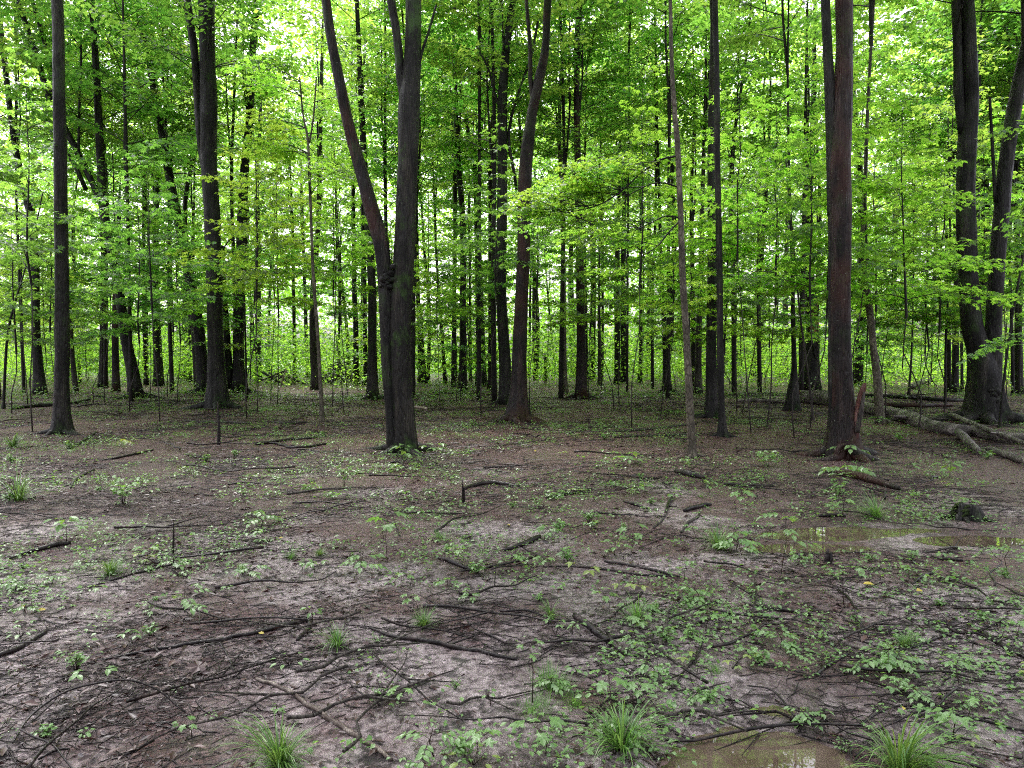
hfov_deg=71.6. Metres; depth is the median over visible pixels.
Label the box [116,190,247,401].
maple sapling
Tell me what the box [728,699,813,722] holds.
fallen twig
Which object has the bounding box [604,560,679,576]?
fallen branch
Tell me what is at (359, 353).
maple sapling
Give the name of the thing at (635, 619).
seedling
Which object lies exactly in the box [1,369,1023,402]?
ground cover
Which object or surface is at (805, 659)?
seedling
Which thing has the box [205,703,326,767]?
grass tuft
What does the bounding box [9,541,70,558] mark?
fallen branch
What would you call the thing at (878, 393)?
maple tree
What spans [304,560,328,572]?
seedling
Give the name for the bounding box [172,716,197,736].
seedling
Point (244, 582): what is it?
fallen twig
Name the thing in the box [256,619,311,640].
fallen branch
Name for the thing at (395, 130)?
maple tree
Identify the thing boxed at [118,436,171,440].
fallen twig
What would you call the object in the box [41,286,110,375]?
maple sapling
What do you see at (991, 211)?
maple tree
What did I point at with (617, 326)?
maple tree
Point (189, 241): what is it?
maple tree
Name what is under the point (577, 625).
seedling
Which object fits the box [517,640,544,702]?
seedling
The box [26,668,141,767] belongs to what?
fallen twig
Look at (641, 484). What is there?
seedling
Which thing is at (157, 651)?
fallen twig
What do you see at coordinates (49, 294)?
maple sapling
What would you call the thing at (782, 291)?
maple sapling
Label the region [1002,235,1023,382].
maple sapling
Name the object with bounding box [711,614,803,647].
fallen twig
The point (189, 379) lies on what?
maple tree
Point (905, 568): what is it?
seedling
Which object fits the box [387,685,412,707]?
seedling
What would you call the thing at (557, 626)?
seedling
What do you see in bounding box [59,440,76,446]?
seedling
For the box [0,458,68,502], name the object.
grass tuft
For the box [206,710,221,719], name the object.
seedling
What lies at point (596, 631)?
fallen branch
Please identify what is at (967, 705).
seedling
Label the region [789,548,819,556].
seedling
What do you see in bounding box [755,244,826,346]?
maple sapling
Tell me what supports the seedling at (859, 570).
on the ground at (476, 677)
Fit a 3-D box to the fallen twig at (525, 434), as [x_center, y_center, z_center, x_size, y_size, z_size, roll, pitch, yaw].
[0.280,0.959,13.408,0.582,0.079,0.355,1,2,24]
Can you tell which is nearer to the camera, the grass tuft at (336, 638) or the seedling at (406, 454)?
the grass tuft at (336, 638)
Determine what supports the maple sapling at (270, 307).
on the ground at (476, 677)
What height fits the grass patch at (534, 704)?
0.094 m
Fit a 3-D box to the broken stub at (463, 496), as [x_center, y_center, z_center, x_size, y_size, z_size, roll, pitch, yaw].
[-0.516,1.148,7.513,0.041,0.260,0.024,0,2,0]
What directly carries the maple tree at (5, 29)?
on the ground at (476, 677)
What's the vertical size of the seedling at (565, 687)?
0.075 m
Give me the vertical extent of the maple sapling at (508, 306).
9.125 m
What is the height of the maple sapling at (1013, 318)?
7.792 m
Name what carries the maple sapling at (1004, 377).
on the ground at (476, 677)
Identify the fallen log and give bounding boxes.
[737,398,784,403]
[799,390,971,435]
[865,393,963,401]
[869,402,953,407]
[911,376,938,388]
[968,425,1023,443]
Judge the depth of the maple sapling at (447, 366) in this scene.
30.38 m
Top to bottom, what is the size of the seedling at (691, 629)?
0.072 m
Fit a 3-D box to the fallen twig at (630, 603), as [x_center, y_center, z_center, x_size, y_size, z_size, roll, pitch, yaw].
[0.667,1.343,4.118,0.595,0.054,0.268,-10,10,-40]
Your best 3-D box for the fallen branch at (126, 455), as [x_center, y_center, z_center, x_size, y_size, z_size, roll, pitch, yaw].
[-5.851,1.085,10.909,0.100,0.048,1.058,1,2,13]
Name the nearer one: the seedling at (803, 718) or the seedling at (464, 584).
the seedling at (803, 718)
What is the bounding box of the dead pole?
[70,299,78,391]
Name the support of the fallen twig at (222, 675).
on the ground at (476, 677)
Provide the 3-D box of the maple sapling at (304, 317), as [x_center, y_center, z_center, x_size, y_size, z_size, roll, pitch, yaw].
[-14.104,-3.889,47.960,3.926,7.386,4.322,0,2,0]
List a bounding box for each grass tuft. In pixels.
[0,428,32,447]
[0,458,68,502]
[91,555,130,582]
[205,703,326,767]
[277,543,299,560]
[307,616,381,653]
[314,547,326,555]
[410,603,446,631]
[537,599,567,617]
[560,694,694,767]
[601,593,673,626]
[689,512,737,552]
[832,702,1004,767]
[845,486,906,520]
[887,629,922,646]
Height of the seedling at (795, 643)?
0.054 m
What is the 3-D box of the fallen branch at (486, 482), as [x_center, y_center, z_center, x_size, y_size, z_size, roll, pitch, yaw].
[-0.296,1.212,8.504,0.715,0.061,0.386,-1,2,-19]
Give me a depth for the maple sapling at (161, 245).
24.71 m
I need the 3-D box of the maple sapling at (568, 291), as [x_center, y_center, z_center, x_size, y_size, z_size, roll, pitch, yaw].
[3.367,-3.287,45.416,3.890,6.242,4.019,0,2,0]
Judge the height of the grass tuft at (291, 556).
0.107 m
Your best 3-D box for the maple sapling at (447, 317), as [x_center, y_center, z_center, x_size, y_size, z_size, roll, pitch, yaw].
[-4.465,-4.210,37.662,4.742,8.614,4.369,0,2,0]
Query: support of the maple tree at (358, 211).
on the ground at (476, 677)
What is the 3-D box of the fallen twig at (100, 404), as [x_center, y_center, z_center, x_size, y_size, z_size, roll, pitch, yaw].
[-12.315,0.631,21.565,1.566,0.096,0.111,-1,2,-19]
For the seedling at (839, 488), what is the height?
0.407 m
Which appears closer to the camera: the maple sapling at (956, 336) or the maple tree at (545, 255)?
the maple sapling at (956, 336)
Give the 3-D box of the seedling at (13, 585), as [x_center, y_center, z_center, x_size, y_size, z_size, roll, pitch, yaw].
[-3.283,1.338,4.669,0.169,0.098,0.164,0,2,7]
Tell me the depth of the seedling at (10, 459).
10.16 m
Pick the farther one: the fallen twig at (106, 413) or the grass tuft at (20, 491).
the fallen twig at (106, 413)
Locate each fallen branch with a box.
[0,630,47,656]
[9,397,90,409]
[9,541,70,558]
[13,679,185,741]
[38,747,68,759]
[67,431,96,448]
[67,468,94,488]
[90,559,191,587]
[97,617,306,660]
[102,449,153,459]
[123,740,154,755]
[142,705,189,724]
[184,420,251,423]
[207,634,265,678]
[255,435,325,444]
[255,677,392,761]
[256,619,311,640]
[258,442,326,448]
[272,421,306,423]
[369,627,517,660]
[438,556,477,569]
[460,557,532,571]
[463,480,519,489]
[503,534,541,550]
[544,565,675,576]
[546,488,591,498]
[572,612,627,654]
[604,423,696,431]
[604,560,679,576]
[614,433,686,437]
[623,500,647,508]
[652,513,666,528]
[664,496,678,511]
[665,723,860,742]
[671,637,712,689]
[674,469,704,478]
[680,511,700,532]
[683,503,711,511]
[684,612,727,627]
[724,482,773,486]
[745,602,811,615]
[748,685,794,716]
[786,691,813,731]
[814,652,848,675]
[819,512,845,516]
[836,470,900,489]
[847,627,968,659]
[860,686,1023,731]
[913,571,933,583]
[931,555,972,561]
[948,413,1023,444]
[954,428,981,452]
[978,628,1023,657]
[985,447,1023,463]
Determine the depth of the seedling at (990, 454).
10.47 m
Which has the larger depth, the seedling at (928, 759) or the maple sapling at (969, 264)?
the maple sapling at (969, 264)
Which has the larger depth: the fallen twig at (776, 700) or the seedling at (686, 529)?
the seedling at (686, 529)
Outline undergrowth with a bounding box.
[0,312,1023,387]
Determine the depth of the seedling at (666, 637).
3.85 m
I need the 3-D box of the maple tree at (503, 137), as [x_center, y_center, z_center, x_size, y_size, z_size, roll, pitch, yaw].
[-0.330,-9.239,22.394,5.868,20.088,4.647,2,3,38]
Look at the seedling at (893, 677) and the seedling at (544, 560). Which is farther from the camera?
the seedling at (544, 560)
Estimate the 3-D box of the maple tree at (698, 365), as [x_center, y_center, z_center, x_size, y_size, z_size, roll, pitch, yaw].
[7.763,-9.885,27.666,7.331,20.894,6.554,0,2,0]
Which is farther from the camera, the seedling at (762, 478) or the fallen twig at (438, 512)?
the seedling at (762, 478)
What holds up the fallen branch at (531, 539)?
on the ground at (476, 677)
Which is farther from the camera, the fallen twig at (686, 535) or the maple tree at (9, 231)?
the maple tree at (9, 231)
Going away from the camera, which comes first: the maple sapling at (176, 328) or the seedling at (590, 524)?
the seedling at (590, 524)
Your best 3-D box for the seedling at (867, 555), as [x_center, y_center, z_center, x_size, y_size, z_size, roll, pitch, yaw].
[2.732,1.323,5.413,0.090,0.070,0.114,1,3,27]
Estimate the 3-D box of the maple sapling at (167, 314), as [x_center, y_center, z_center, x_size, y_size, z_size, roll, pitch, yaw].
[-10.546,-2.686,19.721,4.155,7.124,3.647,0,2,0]
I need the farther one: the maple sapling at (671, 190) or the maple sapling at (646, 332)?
the maple sapling at (646, 332)
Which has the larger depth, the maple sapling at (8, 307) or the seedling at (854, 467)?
the maple sapling at (8, 307)
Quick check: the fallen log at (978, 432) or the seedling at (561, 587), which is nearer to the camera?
the seedling at (561, 587)
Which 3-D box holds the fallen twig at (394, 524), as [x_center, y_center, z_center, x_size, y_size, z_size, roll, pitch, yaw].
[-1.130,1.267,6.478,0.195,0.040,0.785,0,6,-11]
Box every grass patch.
[515,687,562,719]
[518,657,583,701]
[553,689,591,711]
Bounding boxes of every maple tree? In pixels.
[0,0,102,399]
[0,0,107,392]
[0,0,122,393]
[0,0,183,399]
[0,26,132,222]
[0,28,40,189]
[0,59,13,140]
[0,115,97,287]
[6,2,176,387]
[7,0,248,400]
[11,0,158,387]
[13,104,145,382]
[31,35,197,391]
[33,0,85,435]
[63,0,317,410]
[66,0,281,392]
[79,1,222,385]
[83,31,277,386]
[83,127,203,373]
[84,2,202,384]
[93,0,235,392]
[101,0,316,191]
[116,140,204,336]
[132,167,228,356]
[135,96,227,378]
[139,0,307,296]
[147,83,241,381]
[152,0,326,393]
[189,116,300,374]
[202,53,304,380]
[238,41,332,379]
[252,0,397,389]
[254,0,466,399]
[270,96,333,376]
[282,74,380,376]
[283,93,389,378]
[294,0,398,383]
[296,0,401,384]
[306,0,461,234]
[318,186,393,375]
[320,0,511,396]
[321,0,438,456]
[344,4,471,382]
[356,0,554,390]
[367,3,485,382]
[367,16,453,383]
[369,0,572,399]
[374,92,487,380]
[380,0,583,400]
[390,15,517,386]
[397,4,548,385]
[418,106,515,380]
[418,108,516,267]
[420,0,552,389]
[421,0,591,404]
[427,0,611,174]
[476,0,658,397]
[481,0,635,393]
[481,103,589,380]
[487,0,610,424]
[492,0,719,458]
[495,0,668,399]
[506,150,574,375]
[507,107,566,373]
[516,0,659,388]
[532,50,664,385]
[533,86,607,375]
[535,187,575,359]
[536,17,623,379]
[537,0,733,392]
[546,13,683,384]
[547,65,614,378]
[552,68,664,378]
[557,18,682,382]
[566,0,779,397]
[568,0,755,391]
[570,2,703,382]
[586,0,738,388]
[596,116,700,374]
[605,99,689,373]
[620,0,746,418]
[623,0,801,394]
[631,0,764,387]
[643,0,835,393]
[645,115,706,371]
[652,72,762,319]
[678,0,815,410]
[684,0,852,391]
[706,87,783,375]
[710,0,738,437]
[719,0,925,389]
[725,72,852,377]
[725,98,795,375]
[727,118,801,374]
[729,0,900,389]
[738,184,823,371]
[764,20,871,297]
[775,0,940,385]
[778,0,900,423]
[782,0,937,144]
[794,0,879,462]
[834,0,1023,427]
[856,0,1023,391]
[858,1,1015,393]
[866,0,1023,277]
[867,149,923,368]
[871,148,942,366]
[884,0,1023,391]
[884,3,1023,371]
[888,113,980,374]
[896,0,1023,394]
[909,0,1023,395]
[915,0,1023,327]
[918,0,1023,393]
[922,214,1012,375]
[935,9,1022,217]
[938,144,1023,264]
[940,9,1022,367]
[981,21,1023,207]
[990,28,1020,65]
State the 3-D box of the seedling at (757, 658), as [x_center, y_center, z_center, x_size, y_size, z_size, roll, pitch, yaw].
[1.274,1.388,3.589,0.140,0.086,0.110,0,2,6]
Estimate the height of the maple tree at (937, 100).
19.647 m
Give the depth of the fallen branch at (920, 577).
4.95 m
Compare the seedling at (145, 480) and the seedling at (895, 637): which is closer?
the seedling at (895, 637)
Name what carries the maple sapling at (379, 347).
on the ground at (476, 677)
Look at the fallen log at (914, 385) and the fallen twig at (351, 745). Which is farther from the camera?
the fallen log at (914, 385)
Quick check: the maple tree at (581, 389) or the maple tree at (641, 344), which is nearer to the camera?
the maple tree at (581, 389)
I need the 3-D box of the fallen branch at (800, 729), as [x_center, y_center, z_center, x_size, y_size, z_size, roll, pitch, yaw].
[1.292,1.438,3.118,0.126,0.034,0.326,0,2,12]
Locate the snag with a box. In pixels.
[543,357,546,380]
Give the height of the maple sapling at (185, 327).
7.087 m
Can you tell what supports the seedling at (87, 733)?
on the ground at (476, 677)
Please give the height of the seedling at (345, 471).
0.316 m
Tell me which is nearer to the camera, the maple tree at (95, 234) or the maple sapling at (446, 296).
the maple sapling at (446, 296)
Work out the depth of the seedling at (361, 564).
5.07 m
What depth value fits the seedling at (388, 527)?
5.37 m
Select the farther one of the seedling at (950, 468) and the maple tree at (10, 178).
the maple tree at (10, 178)
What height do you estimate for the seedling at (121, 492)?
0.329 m
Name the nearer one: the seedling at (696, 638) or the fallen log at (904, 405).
the seedling at (696, 638)
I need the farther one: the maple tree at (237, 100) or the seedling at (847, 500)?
the maple tree at (237, 100)
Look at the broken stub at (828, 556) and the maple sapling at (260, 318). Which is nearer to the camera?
the broken stub at (828, 556)
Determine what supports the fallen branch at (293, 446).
on the ground at (476, 677)
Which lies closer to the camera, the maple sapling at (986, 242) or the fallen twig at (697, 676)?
the fallen twig at (697, 676)
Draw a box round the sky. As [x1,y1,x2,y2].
[0,0,1020,356]
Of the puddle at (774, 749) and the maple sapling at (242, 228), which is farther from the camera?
the maple sapling at (242, 228)
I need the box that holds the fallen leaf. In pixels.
[185,660,206,675]
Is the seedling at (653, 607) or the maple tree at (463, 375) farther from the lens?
the maple tree at (463, 375)
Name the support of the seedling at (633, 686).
on the ground at (476, 677)
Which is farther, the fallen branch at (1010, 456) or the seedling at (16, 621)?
the fallen branch at (1010, 456)
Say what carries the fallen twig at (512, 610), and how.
on the ground at (476, 677)
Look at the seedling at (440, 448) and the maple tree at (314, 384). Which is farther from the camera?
the maple tree at (314, 384)
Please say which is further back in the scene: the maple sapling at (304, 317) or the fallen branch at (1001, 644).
the maple sapling at (304, 317)
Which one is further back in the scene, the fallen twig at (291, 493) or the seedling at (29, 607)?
the fallen twig at (291, 493)
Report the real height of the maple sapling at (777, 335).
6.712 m
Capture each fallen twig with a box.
[0,417,34,421]
[0,511,93,519]
[0,639,58,645]
[19,728,72,767]
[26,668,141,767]
[77,403,134,406]
[86,411,122,415]
[102,638,162,693]
[113,516,226,528]
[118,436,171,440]
[121,546,263,560]
[126,645,325,702]
[131,550,187,577]
[140,664,347,746]
[148,601,270,624]
[163,441,180,449]
[167,459,220,469]
[184,463,294,473]
[186,438,274,444]
[189,609,381,624]
[204,610,361,652]
[209,435,294,437]
[215,571,335,588]
[228,481,283,484]
[270,501,352,522]
[286,670,452,719]
[287,486,375,494]
[292,501,389,508]
[296,620,440,672]
[297,449,337,452]
[326,657,380,705]
[342,654,434,752]
[369,470,444,476]
[372,652,462,720]
[381,617,488,640]
[382,511,400,535]
[388,461,408,467]
[395,715,586,724]
[403,512,477,513]
[418,594,506,643]
[418,610,492,623]
[423,604,596,625]
[434,506,499,531]
[446,690,533,711]
[458,568,536,595]
[483,462,518,468]
[491,562,545,569]
[493,633,631,650]
[500,609,581,621]
[509,470,566,480]
[511,433,539,436]
[521,425,547,429]
[522,546,567,574]
[529,434,582,441]
[561,469,659,478]
[563,428,605,433]
[574,450,656,455]
[583,511,668,517]
[587,591,642,632]
[623,658,701,704]
[631,619,708,683]
[656,708,756,731]
[659,587,715,654]
[661,533,707,539]
[703,560,799,583]
[705,605,788,623]
[709,607,868,634]
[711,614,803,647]
[711,707,826,755]
[725,571,761,620]
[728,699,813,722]
[733,448,807,451]
[733,483,775,487]
[741,485,849,497]
[761,701,990,767]
[771,622,909,663]
[775,699,875,764]
[832,730,861,767]
[833,689,968,696]
[837,509,912,526]
[837,589,864,627]
[838,612,930,641]
[839,663,1023,681]
[852,483,885,499]
[855,686,957,755]
[859,676,946,709]
[889,417,955,420]
[903,516,971,529]
[921,476,937,483]
[922,546,957,552]
[932,571,1002,602]
[936,534,969,556]
[946,621,1020,640]
[954,607,1021,609]
[980,741,1023,767]
[989,549,1001,585]
[995,582,1023,596]
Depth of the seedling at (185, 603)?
4.23 m
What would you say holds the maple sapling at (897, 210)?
on the ground at (476, 677)
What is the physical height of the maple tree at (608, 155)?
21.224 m
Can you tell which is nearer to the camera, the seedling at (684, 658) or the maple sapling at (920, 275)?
the seedling at (684, 658)
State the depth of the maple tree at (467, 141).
23.87 m
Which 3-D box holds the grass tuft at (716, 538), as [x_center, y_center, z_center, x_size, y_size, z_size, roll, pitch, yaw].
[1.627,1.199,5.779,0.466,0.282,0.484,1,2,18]
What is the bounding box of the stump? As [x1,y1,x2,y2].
[940,501,997,523]
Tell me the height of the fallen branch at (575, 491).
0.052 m
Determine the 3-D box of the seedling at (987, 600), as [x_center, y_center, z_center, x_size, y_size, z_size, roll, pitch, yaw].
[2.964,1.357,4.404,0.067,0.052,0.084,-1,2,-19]
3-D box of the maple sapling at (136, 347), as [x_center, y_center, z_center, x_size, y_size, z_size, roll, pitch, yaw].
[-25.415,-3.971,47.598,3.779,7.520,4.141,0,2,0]
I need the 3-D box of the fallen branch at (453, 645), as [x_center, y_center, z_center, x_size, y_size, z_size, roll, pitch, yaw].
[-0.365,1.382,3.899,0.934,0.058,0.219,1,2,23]
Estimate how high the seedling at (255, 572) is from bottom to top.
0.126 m
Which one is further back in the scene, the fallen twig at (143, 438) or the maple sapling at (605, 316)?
the maple sapling at (605, 316)
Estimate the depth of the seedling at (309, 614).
4.12 m
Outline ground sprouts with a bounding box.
[0,390,1023,767]
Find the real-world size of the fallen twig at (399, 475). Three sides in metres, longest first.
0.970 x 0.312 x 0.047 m
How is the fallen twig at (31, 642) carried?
on the ground at (476, 677)
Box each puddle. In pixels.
[657,697,858,767]
[738,527,1023,553]
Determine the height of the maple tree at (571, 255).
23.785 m
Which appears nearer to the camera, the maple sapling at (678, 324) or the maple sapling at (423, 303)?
the maple sapling at (678, 324)
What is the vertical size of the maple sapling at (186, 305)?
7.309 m
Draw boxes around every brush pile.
[256,368,304,384]
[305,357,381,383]
[568,383,617,391]
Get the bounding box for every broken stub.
[172,522,174,553]
[217,402,220,444]
[461,480,464,502]
[823,549,832,563]
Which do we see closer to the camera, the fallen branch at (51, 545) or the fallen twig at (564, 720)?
the fallen twig at (564, 720)
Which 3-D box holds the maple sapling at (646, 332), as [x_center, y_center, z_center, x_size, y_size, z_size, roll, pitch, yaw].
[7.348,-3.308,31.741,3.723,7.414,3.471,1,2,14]
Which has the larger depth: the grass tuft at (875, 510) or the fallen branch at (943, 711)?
the grass tuft at (875, 510)
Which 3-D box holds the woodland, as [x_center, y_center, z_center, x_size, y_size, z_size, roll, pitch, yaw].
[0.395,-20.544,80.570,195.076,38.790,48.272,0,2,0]
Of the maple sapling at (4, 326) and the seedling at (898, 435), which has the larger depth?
the maple sapling at (4, 326)
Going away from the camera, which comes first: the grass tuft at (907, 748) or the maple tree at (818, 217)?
the grass tuft at (907, 748)
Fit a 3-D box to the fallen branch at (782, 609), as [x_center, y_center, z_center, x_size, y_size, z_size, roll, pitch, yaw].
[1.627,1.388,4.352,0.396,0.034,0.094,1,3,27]
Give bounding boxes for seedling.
[0,574,32,587]
[0,581,24,591]
[1,491,19,501]
[3,454,20,462]
[6,602,41,613]
[6,628,35,638]
[13,620,35,627]
[18,581,36,589]
[31,723,57,737]
[36,571,69,584]
[42,514,85,540]
[46,593,66,608]
[53,638,102,669]
[57,602,76,617]
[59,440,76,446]
[68,666,117,681]
[73,560,97,570]
[77,727,93,737]
[86,582,108,599]
[108,475,139,503]
[117,438,137,450]
[117,629,141,641]
[131,546,158,565]
[132,477,157,484]
[133,553,154,563]
[136,565,153,571]
[141,622,158,635]
[142,488,159,492]
[143,605,161,616]
[156,557,191,569]
[170,588,212,614]
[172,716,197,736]
[191,582,204,588]
[199,454,211,461]
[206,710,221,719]
[231,449,240,455]
[234,563,252,572]
[234,563,271,578]
[242,529,262,539]
[246,509,282,527]
[258,407,272,417]
[270,652,309,668]
[270,703,285,716]
[295,482,321,489]
[298,558,311,569]
[299,602,322,621]
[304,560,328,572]
[322,489,347,497]
[332,461,358,485]
[339,551,387,573]
[366,631,384,642]
[367,512,407,561]
[371,688,386,696]
[385,462,421,471]
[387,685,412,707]
[389,443,419,456]
[393,504,413,523]
[394,569,414,588]
[394,729,468,767]
[399,594,419,608]
[404,506,424,517]
[419,443,446,452]
[429,530,452,540]
[433,577,458,585]
[438,506,453,512]
[439,740,459,756]
[447,546,471,563]
[447,744,501,767]
[450,678,460,688]
[454,582,469,589]
[455,735,481,756]
[458,590,480,602]
[463,729,501,759]
[468,559,486,573]
[478,689,495,705]
[504,553,522,567]
[506,716,566,753]
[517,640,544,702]
[531,494,545,508]
[532,556,554,572]
[532,591,542,599]
[533,524,562,537]
[534,674,570,695]
[543,489,566,497]
[543,619,565,633]
[544,493,559,499]
[544,614,554,621]
[548,679,572,694]
[549,582,565,590]
[551,518,569,528]
[553,711,569,730]
[556,546,579,560]
[564,665,582,677]
[566,562,599,577]
[567,619,586,633]
[578,510,600,521]
[582,520,597,529]
[591,587,617,611]
[591,668,628,708]
[601,537,632,555]
[604,720,652,755]
[610,583,650,595]
[613,451,642,463]
[613,703,627,711]
[616,524,647,551]
[617,603,637,610]
[617,633,648,646]
[626,481,654,493]
[626,611,653,638]
[627,677,655,705]
[632,597,659,613]
[633,659,665,681]
[651,626,677,643]
[663,489,682,496]
[663,675,679,687]
[672,651,695,662]
[677,585,716,605]
[678,559,695,580]
[680,631,702,655]
[683,524,697,537]
[683,623,702,637]
[683,651,708,660]
[685,687,704,704]
[693,611,717,631]
[696,687,719,702]
[704,480,717,493]
[704,661,726,674]
[712,529,762,551]
[715,541,759,555]
[718,612,737,619]
[722,660,741,669]
[729,490,755,511]
[733,645,758,654]
[743,652,762,660]
[748,647,774,665]
[749,450,778,466]
[751,629,799,652]
[753,473,769,480]
[756,505,824,573]
[783,706,822,730]
[786,650,800,659]
[787,553,808,564]
[788,640,799,648]
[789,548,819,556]
[798,654,814,666]
[817,708,834,719]
[818,464,875,475]
[826,439,870,454]
[828,467,854,501]
[828,496,854,518]
[833,735,856,752]
[835,558,867,602]
[842,660,869,674]
[846,610,862,623]
[859,549,880,557]
[859,643,906,671]
[864,553,875,560]
[869,416,889,423]
[875,650,927,678]
[879,699,904,734]
[880,676,911,695]
[884,658,910,675]
[889,676,909,690]
[891,494,914,502]
[893,432,906,440]
[893,633,905,640]
[897,685,932,703]
[901,565,917,574]
[904,550,918,560]
[910,722,927,728]
[914,750,933,765]
[925,707,956,724]
[927,679,940,686]
[928,727,950,752]
[930,462,965,471]
[931,706,973,736]
[933,597,945,605]
[935,550,952,562]
[943,654,974,682]
[953,699,976,710]
[954,734,981,746]
[958,497,980,504]
[967,689,998,715]
[974,610,992,620]
[979,450,994,458]
[984,597,993,605]
[985,542,1023,573]
[994,719,1008,727]
[995,567,1014,577]
[1008,615,1023,635]
[1010,595,1020,606]
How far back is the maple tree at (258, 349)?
44.36 m
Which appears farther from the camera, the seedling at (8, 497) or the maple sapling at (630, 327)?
the maple sapling at (630, 327)
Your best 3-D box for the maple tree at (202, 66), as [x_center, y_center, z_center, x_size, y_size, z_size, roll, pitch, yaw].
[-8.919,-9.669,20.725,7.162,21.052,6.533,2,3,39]
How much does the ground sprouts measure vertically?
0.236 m
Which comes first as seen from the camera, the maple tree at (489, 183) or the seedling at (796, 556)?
the seedling at (796, 556)
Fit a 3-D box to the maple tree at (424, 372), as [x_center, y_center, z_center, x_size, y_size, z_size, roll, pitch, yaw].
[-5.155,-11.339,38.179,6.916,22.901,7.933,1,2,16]
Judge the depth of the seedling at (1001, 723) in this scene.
2.99 m
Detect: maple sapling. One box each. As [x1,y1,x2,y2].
[0,46,115,430]
[0,168,100,403]
[0,189,91,387]
[0,190,110,413]
[0,192,121,373]
[0,202,99,339]
[0,203,93,372]
[0,213,45,337]
[0,251,41,379]
[0,264,24,327]
[1,179,94,325]
[1,192,43,408]
[7,208,111,347]
[19,211,154,402]
[25,256,122,379]
[27,255,110,374]
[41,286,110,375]
[44,254,122,385]
[50,156,201,410]
[53,263,121,380]
[69,157,168,401]
[80,139,243,421]
[90,151,196,398]
[108,268,164,338]
[109,276,152,358]
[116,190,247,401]
[126,203,239,395]
[137,182,265,318]
[149,274,187,376]
[164,279,231,344]
[165,85,319,417]
[167,145,317,411]
[191,251,296,390]
[193,203,288,393]
[205,234,285,342]
[206,242,284,360]
[216,139,345,405]
[222,51,385,420]
[222,149,321,399]
[230,265,290,344]
[244,289,247,398]
[249,168,300,371]
[264,97,391,405]
[267,130,375,409]
[277,279,329,379]
[279,195,378,396]
[318,282,362,359]
[328,287,362,368]
[329,193,444,319]
[329,252,433,382]
[341,268,380,362]
[346,234,447,364]
[346,247,428,382]
[351,246,428,339]
[357,221,448,360]
[378,236,437,343]
[411,205,514,399]
[412,212,489,408]
[413,171,513,400]
[415,204,512,390]
[415,254,498,388]
[416,222,470,383]
[419,227,498,377]
[431,288,475,356]
[434,123,552,416]
[450,266,498,362]
[456,228,528,371]
[468,170,550,350]
[486,160,593,403]
[512,270,575,382]
[528,197,645,400]
[540,285,593,377]
[543,199,646,386]
[545,185,662,409]
[545,248,620,379]
[545,283,596,370]
[556,64,727,427]
[566,242,622,381]
[573,135,689,403]
[618,153,734,415]
[619,118,759,398]
[624,198,763,339]
[629,262,680,371]
[633,251,695,346]
[636,229,704,389]
[644,68,818,432]
[648,256,740,386]
[649,170,822,411]
[649,276,705,351]
[660,167,794,308]
[679,215,778,388]
[689,88,883,424]
[697,166,827,413]
[703,256,786,386]
[716,253,777,361]
[723,116,904,437]
[728,180,822,392]
[728,246,782,369]
[745,247,851,388]
[750,64,921,427]
[754,165,874,389]
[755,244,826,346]
[781,262,826,357]
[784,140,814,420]
[789,20,984,358]
[803,226,931,382]
[804,116,982,418]
[812,91,1023,430]
[816,220,874,336]
[819,299,887,367]
[820,291,899,384]
[821,228,909,369]
[851,139,1023,413]
[851,153,957,377]
[851,171,1014,407]
[851,229,961,391]
[852,271,908,386]
[864,272,909,379]
[874,207,963,396]
[880,272,959,375]
[883,103,954,394]
[883,224,985,388]
[885,209,953,388]
[890,5,1023,407]
[893,223,1016,383]
[900,104,1023,288]
[917,100,1023,399]
[920,151,1023,335]
[956,120,1023,365]
[983,279,1014,336]
[997,252,1023,427]
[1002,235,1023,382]
[1003,279,1023,356]
[1004,223,1023,380]
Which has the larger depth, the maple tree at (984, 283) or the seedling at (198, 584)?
the maple tree at (984, 283)
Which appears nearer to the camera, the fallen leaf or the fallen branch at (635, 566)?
the fallen leaf
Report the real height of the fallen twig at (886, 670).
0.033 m
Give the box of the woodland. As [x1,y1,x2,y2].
[0,0,1023,373]
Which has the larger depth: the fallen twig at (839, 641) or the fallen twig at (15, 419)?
the fallen twig at (15, 419)
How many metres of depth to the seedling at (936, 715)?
2.99 m
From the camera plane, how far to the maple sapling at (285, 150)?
16.61 m
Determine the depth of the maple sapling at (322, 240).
19.88 m
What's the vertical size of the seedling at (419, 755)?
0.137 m
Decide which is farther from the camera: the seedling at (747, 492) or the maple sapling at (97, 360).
the maple sapling at (97, 360)
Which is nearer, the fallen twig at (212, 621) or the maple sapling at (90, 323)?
the fallen twig at (212, 621)
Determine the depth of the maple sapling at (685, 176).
23.95 m
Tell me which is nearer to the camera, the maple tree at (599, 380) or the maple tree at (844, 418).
the maple tree at (844, 418)
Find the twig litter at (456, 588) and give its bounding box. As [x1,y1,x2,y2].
[0,392,1023,767]
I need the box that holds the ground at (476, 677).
[0,357,1023,767]
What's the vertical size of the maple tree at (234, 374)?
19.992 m
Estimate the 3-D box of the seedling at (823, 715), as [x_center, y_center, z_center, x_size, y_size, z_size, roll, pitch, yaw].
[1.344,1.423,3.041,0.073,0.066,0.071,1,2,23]
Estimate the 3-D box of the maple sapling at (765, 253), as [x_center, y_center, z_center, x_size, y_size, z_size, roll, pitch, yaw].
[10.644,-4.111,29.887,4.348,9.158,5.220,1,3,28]
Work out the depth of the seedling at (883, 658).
3.48 m
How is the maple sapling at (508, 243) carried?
on the ground at (476, 677)
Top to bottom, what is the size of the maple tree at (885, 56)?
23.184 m
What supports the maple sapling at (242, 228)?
on the ground at (476, 677)

